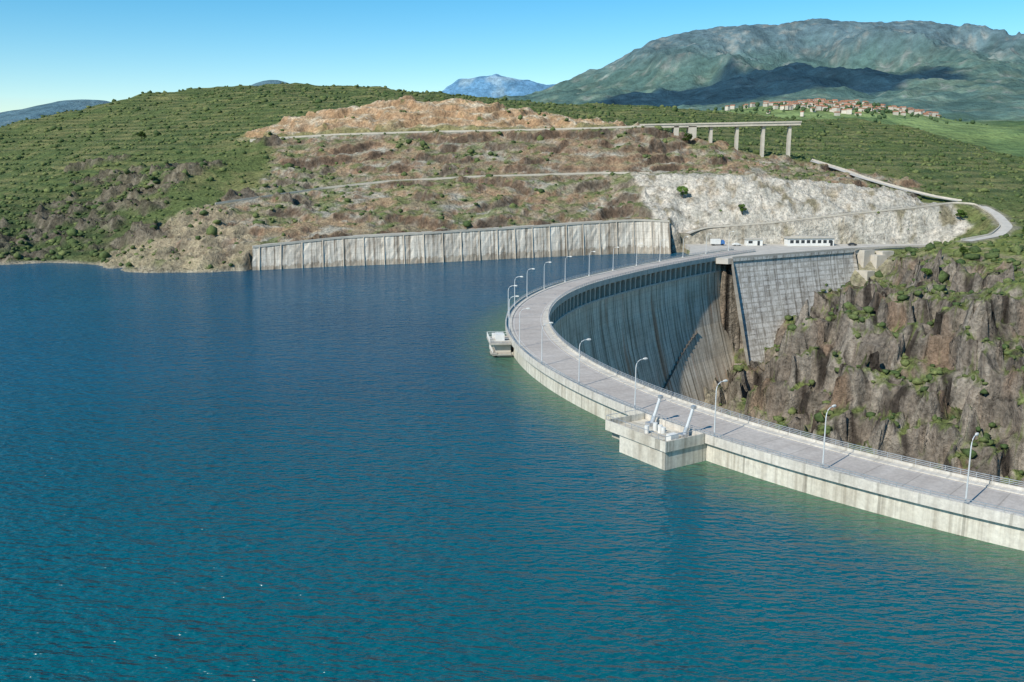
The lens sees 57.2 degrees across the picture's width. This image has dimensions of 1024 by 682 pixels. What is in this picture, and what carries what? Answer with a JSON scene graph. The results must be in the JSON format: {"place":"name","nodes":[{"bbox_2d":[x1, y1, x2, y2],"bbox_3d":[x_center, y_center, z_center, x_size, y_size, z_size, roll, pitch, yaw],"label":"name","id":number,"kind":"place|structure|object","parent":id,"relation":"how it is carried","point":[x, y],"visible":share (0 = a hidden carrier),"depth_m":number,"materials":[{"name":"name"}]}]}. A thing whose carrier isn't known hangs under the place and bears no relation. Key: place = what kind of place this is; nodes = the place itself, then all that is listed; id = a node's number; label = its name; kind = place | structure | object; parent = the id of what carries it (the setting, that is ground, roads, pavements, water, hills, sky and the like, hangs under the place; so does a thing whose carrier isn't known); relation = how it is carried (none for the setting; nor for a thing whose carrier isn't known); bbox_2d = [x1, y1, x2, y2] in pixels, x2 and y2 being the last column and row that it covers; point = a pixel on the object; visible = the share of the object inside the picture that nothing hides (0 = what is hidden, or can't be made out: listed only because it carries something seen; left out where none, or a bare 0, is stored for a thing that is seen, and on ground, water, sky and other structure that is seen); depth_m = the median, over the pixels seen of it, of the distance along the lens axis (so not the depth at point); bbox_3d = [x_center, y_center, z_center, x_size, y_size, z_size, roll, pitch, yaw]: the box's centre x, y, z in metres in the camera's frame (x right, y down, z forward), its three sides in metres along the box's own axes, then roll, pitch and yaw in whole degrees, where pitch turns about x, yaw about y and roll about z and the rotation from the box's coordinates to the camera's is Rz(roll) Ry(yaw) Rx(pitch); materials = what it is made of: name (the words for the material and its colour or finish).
{"place":"outdoors","nodes":[
{"label":"outdoors","id":0,"kind":"place"},
{"bbox_2d":[262,220,601,244],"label":"service road","id":1,"kind":"structure","parent":0,"point":[459,229],"depth_m":440.69,"materials":[{"name":"grey concrete"}]},
{"bbox_2d":[442,74,555,97],"bbox_3d":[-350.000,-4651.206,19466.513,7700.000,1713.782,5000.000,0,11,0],"label":"distant mountain","id":2,"kind":"structure","parent":0,"point":[495,86],"depth_m":18791.13,"materials":[{"name":"blue stone"}]},
{"bbox_2d":[0,252,1023,681],"bbox_3d":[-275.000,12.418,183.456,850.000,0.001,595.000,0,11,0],"label":"reservoir water","id":3,"kind":"structure","parent":0,"point":[394,472],"depth_m":124.04,"materials":[{"name":"blue liquid"}]},
{"bbox_2d":[487,331,512,356],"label":"intake tower","id":4,"kind":"structure","parent":3,"relation":"in","point":[500,341],"depth_m":226.53,"materials":[{"name":"concrete"}]},
{"bbox_2d":[605,395,705,469],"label":"intake platform","id":5,"kind":"structure","parent":3,"relation":"in","point":[650,442],"depth_m":149.08,"materials":[{"name":"concrete"}]},
{"bbox_2d":[0,83,1023,486],"bbox_3d":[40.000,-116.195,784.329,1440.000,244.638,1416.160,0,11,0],"label":"ground terrain","id":6,"kind":"structure","parent":0,"point":[946,343],"depth_m":482.11,"materials":[{"name":"brown stone"}]},
{"bbox_2d":[137,131,146,137],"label":"broadleaf tree","id":7,"kind":"object","parent":6,"relation":"on","point":[142,134],"visible":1,"depth_m":683.72,"materials":[{"name":"green plant"}]},
{"bbox_2d":[215,172,648,204],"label":"hillside track wall","id":8,"kind":"structure","parent":6,"relation":"on","point":[236,200],"depth_m":514.79,"materials":[{"name":"concrete"}]},
{"bbox_2d":[252,221,670,269],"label":"retaining wall","id":9,"kind":"structure","parent":6,"relation":"on","point":[353,252],"depth_m":432.82,"materials":[{"name":"concrete"}]},
{"bbox_2d":[259,221,652,269],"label":"wall ribs","id":10,"kind":"object","parent":9,"relation":"attached to","point":[461,246],"depth_m":429.39,"materials":[{"name":"grey concrete"}]},
{"bbox_2d":[252,219,669,247],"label":"coping","id":11,"kind":"object","parent":9,"relation":"on","point":[379,235],"visible":1,"depth_m":429.17,"materials":[{"name":"concrete"}]},
{"bbox_2d":[287,125,644,137],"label":"highland road barrier","id":12,"kind":"object","parent":6,"relation":"on","point":[463,131],"visible":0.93,"depth_m":581.33,"materials":[{"name":"concrete"}]},
{"bbox_2d":[0,82,1023,482],"bbox_3d":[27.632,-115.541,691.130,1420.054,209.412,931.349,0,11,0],"label":"shrub foliage","id":13,"kind":"object","parent":6,"relation":"on","point":[904,360],"visible":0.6,"depth_m":555.58,"materials":[{"name":"green plant"}]},
{"bbox_2d":[676,186,688,197],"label":"broadleaf tree","id":14,"kind":"object","parent":6,"relation":"on","point":[684,188],"visible":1,"depth_m":488.53,"materials":[{"name":"green plant"}]},
{"bbox_2d":[682,133,692,141],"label":"broadleaf tree","id":15,"kind":"object","parent":6,"relation":"on","point":[688,137],"visible":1,"depth_m":577.45,"materials":[{"name":"green plant"}]},
{"bbox_2d":[640,121,801,156],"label":"concrete viaduct","id":16,"kind":"object","parent":6,"relation":"on","point":[690,127],"visible":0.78,"depth_m":581.74,"materials":[{"name":"beige concrete"}]},
{"bbox_2d":[738,204,746,214],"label":"broadleaf tree","id":17,"kind":"object","parent":6,"relation":"on","point":[742,206],"visible":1,"depth_m":478.48,"materials":[{"name":"green plant"}]},
{"bbox_2d":[505,247,1023,550],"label":"arch dam","id":18,"kind":"structure","parent":6,"relation":"on","point":[663,315],"depth_m":190.64,"materials":[{"name":"concrete"}]},
{"bbox_2d":[507,285,516,318],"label":"street lamp","id":19,"kind":"object","parent":18,"relation":"on","point":[508,301],"visible":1,"depth_m":254.42,"materials":[{"name":"grey metal"}]},
{"bbox_2d":[509,295,518,331],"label":"street lamp","id":20,"kind":"object","parent":18,"relation":"on","point":[509,311],"visible":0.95,"depth_m":235.28,"materials":[{"name":"grey metal"}]},
{"bbox_2d":[514,276,522,306],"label":"street lamp","id":21,"kind":"object","parent":18,"relation":"on","point":[514,290],"visible":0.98,"depth_m":273.37,"materials":[{"name":"grey metal"}]},
{"bbox_2d":[519,308,529,346],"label":"street lamp","id":22,"kind":"object","parent":18,"relation":"on","point":[519,326],"visible":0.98,"depth_m":216.43,"materials":[{"name":"grey metal"}]},
{"bbox_2d":[541,322,552,364],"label":"street lamp","id":23,"kind":"object","parent":18,"relation":"on","point":[541,344],"visible":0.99,"depth_m":198.12,"materials":[{"name":"grey metal"}]},
{"bbox_2d":[578,338,590,384],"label":"street lamp","id":24,"kind":"object","parent":18,"relation":"on","point":[579,361],"visible":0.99,"depth_m":180.03,"materials":[{"name":"grey metal"}]},
{"bbox_2d":[634,357,647,408],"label":"street lamp","id":25,"kind":"object","parent":18,"relation":"on","point":[645,358],"visible":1,"depth_m":163.00,"materials":[{"name":"grey metal"}]},
{"bbox_2d":[713,379,727,436],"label":"street lamp","id":26,"kind":"object","parent":18,"relation":"on","point":[725,380],"visible":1,"depth_m":146.93,"materials":[{"name":"grey metal"}]},
{"bbox_2d":[821,404,835,467],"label":"street lamp","id":27,"kind":"object","parent":18,"relation":"on","point":[834,405],"visible":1,"depth_m":132.15,"materials":[{"name":"grey metal"}]},
{"bbox_2d":[964,432,978,502],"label":"street lamp","id":28,"kind":"object","parent":18,"relation":"on","point":[977,434],"visible":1,"depth_m":118.62,"materials":[{"name":"grey metal"}]},
{"bbox_2d":[732,245,925,365],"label":"thrust block","id":29,"kind":"structure","parent":6,"relation":"on","point":[772,290],"depth_m":417.19,"materials":[{"name":"concrete"}]},
{"bbox_2d":[920,268,932,278],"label":"broadleaf tree","id":30,"kind":"object","parent":6,"relation":"on","point":[927,272],"visible":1,"depth_m":357.77,"materials":[{"name":"green plant"}]},
{"bbox_2d":[955,209,966,220],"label":"broadleaf tree","id":31,"kind":"object","parent":6,"relation":"on","point":[961,213],"visible":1,"depth_m":471.50,"materials":[{"name":"green plant"}]},
{"bbox_2d":[959,246,967,252],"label":"broadleaf tree","id":32,"kind":"object","parent":6,"relation":"on","point":[962,249],"visible":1,"depth_m":394.61,"materials":[{"name":"green plant"}]},
{"bbox_2d":[0,18,1023,156],"bbox_3d":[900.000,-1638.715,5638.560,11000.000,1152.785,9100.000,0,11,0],"label":"mountain range","id":33,"kind":"structure","parent":0,"point":[964,72],"depth_m":6075.73,"materials":[{"name":"green plant"}]},
{"bbox_2d":[725,98,941,117],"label":"village","id":34,"kind":"object","parent":33,"relation":"on","point":[835,109],"visible":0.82,"depth_m":2325.68,"materials":[{"name":"ceramic"}]},
{"bbox_2d":[706,99,987,125],"bbox_3d":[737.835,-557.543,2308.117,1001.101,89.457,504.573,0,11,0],"label":"distant trees","id":35,"kind":"object","parent":33,"relation":"on","point":[866,110],"visible":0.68,"depth_m":2281.91,"materials":[{"name":"green plant"}]},
{"bbox_2d":[0,0,1023,111],"label":"sky","id":36,"kind":"structure","parent":0,"point":[51,51],"materials":[{"name":"blue"}]},
{"bbox_2d":[684,244,926,263],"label":"plaza pavement","id":37,"kind":"structure","parent":0,"point":[759,250],"depth_m":446.50,"materials":[{"name":"grey concrete"}]},
{"bbox_2d":[710,239,724,245],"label":"box truck","id":38,"kind":"object","parent":37,"relation":"on","point":[713,242],"visible":1,"depth_m":460.25,"materials":[{"name":"white paint"}]},
{"bbox_2d":[743,238,763,245],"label":"control hut","id":39,"kind":"object","parent":37,"relation":"on","point":[753,241],"visible":1,"depth_m":460.52,"materials":[{"name":"white paint"}]},
{"bbox_2d":[784,238,833,245],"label":"walls","id":40,"kind":"structure","parent":0,"point":[787,242],"depth_m":458.69,"materials":[{"name":"white paint"}]},
{"bbox_2d":[782,235,836,237],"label":"roof","id":41,"kind":"structure","parent":40,"relation":"on","point":[800,236],"depth_m":458.16,"materials":[{"name":"concrete"}]},
{"bbox_2d":[790,240,832,245],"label":"windows","id":42,"kind":"structure","parent":40,"relation":"attached to","point":[814,241],"depth_m":458.59,"materials":[{"name":"black glass"}]},
{"bbox_2d":[686,205,1011,240],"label":"ramp road","id":43,"kind":"structure","parent":0,"point":[1006,226],"depth_m":443.47,"materials":[{"name":"grey asphalt"}]},
{"bbox_2d":[690,202,999,240],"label":"ramp road barrier","id":44,"kind":"object","parent":43,"relation":"on","point":[992,215],"visible":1,"depth_m":471.65,"materials":[{"name":"concrete"}]},
{"bbox_2d":[811,160,958,200],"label":"road","id":45,"kind":"structure","parent":0,"point":[842,170],"depth_m":531.37,"materials":[{"name":"grey asphalt"}]},
{"bbox_2d":[812,159,961,200],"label":"road barrier","id":46,"kind":"object","parent":45,"relation":"on","point":[888,183],"visible":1,"depth_m":522.70,"materials":[{"name":"concrete"}]}
]}

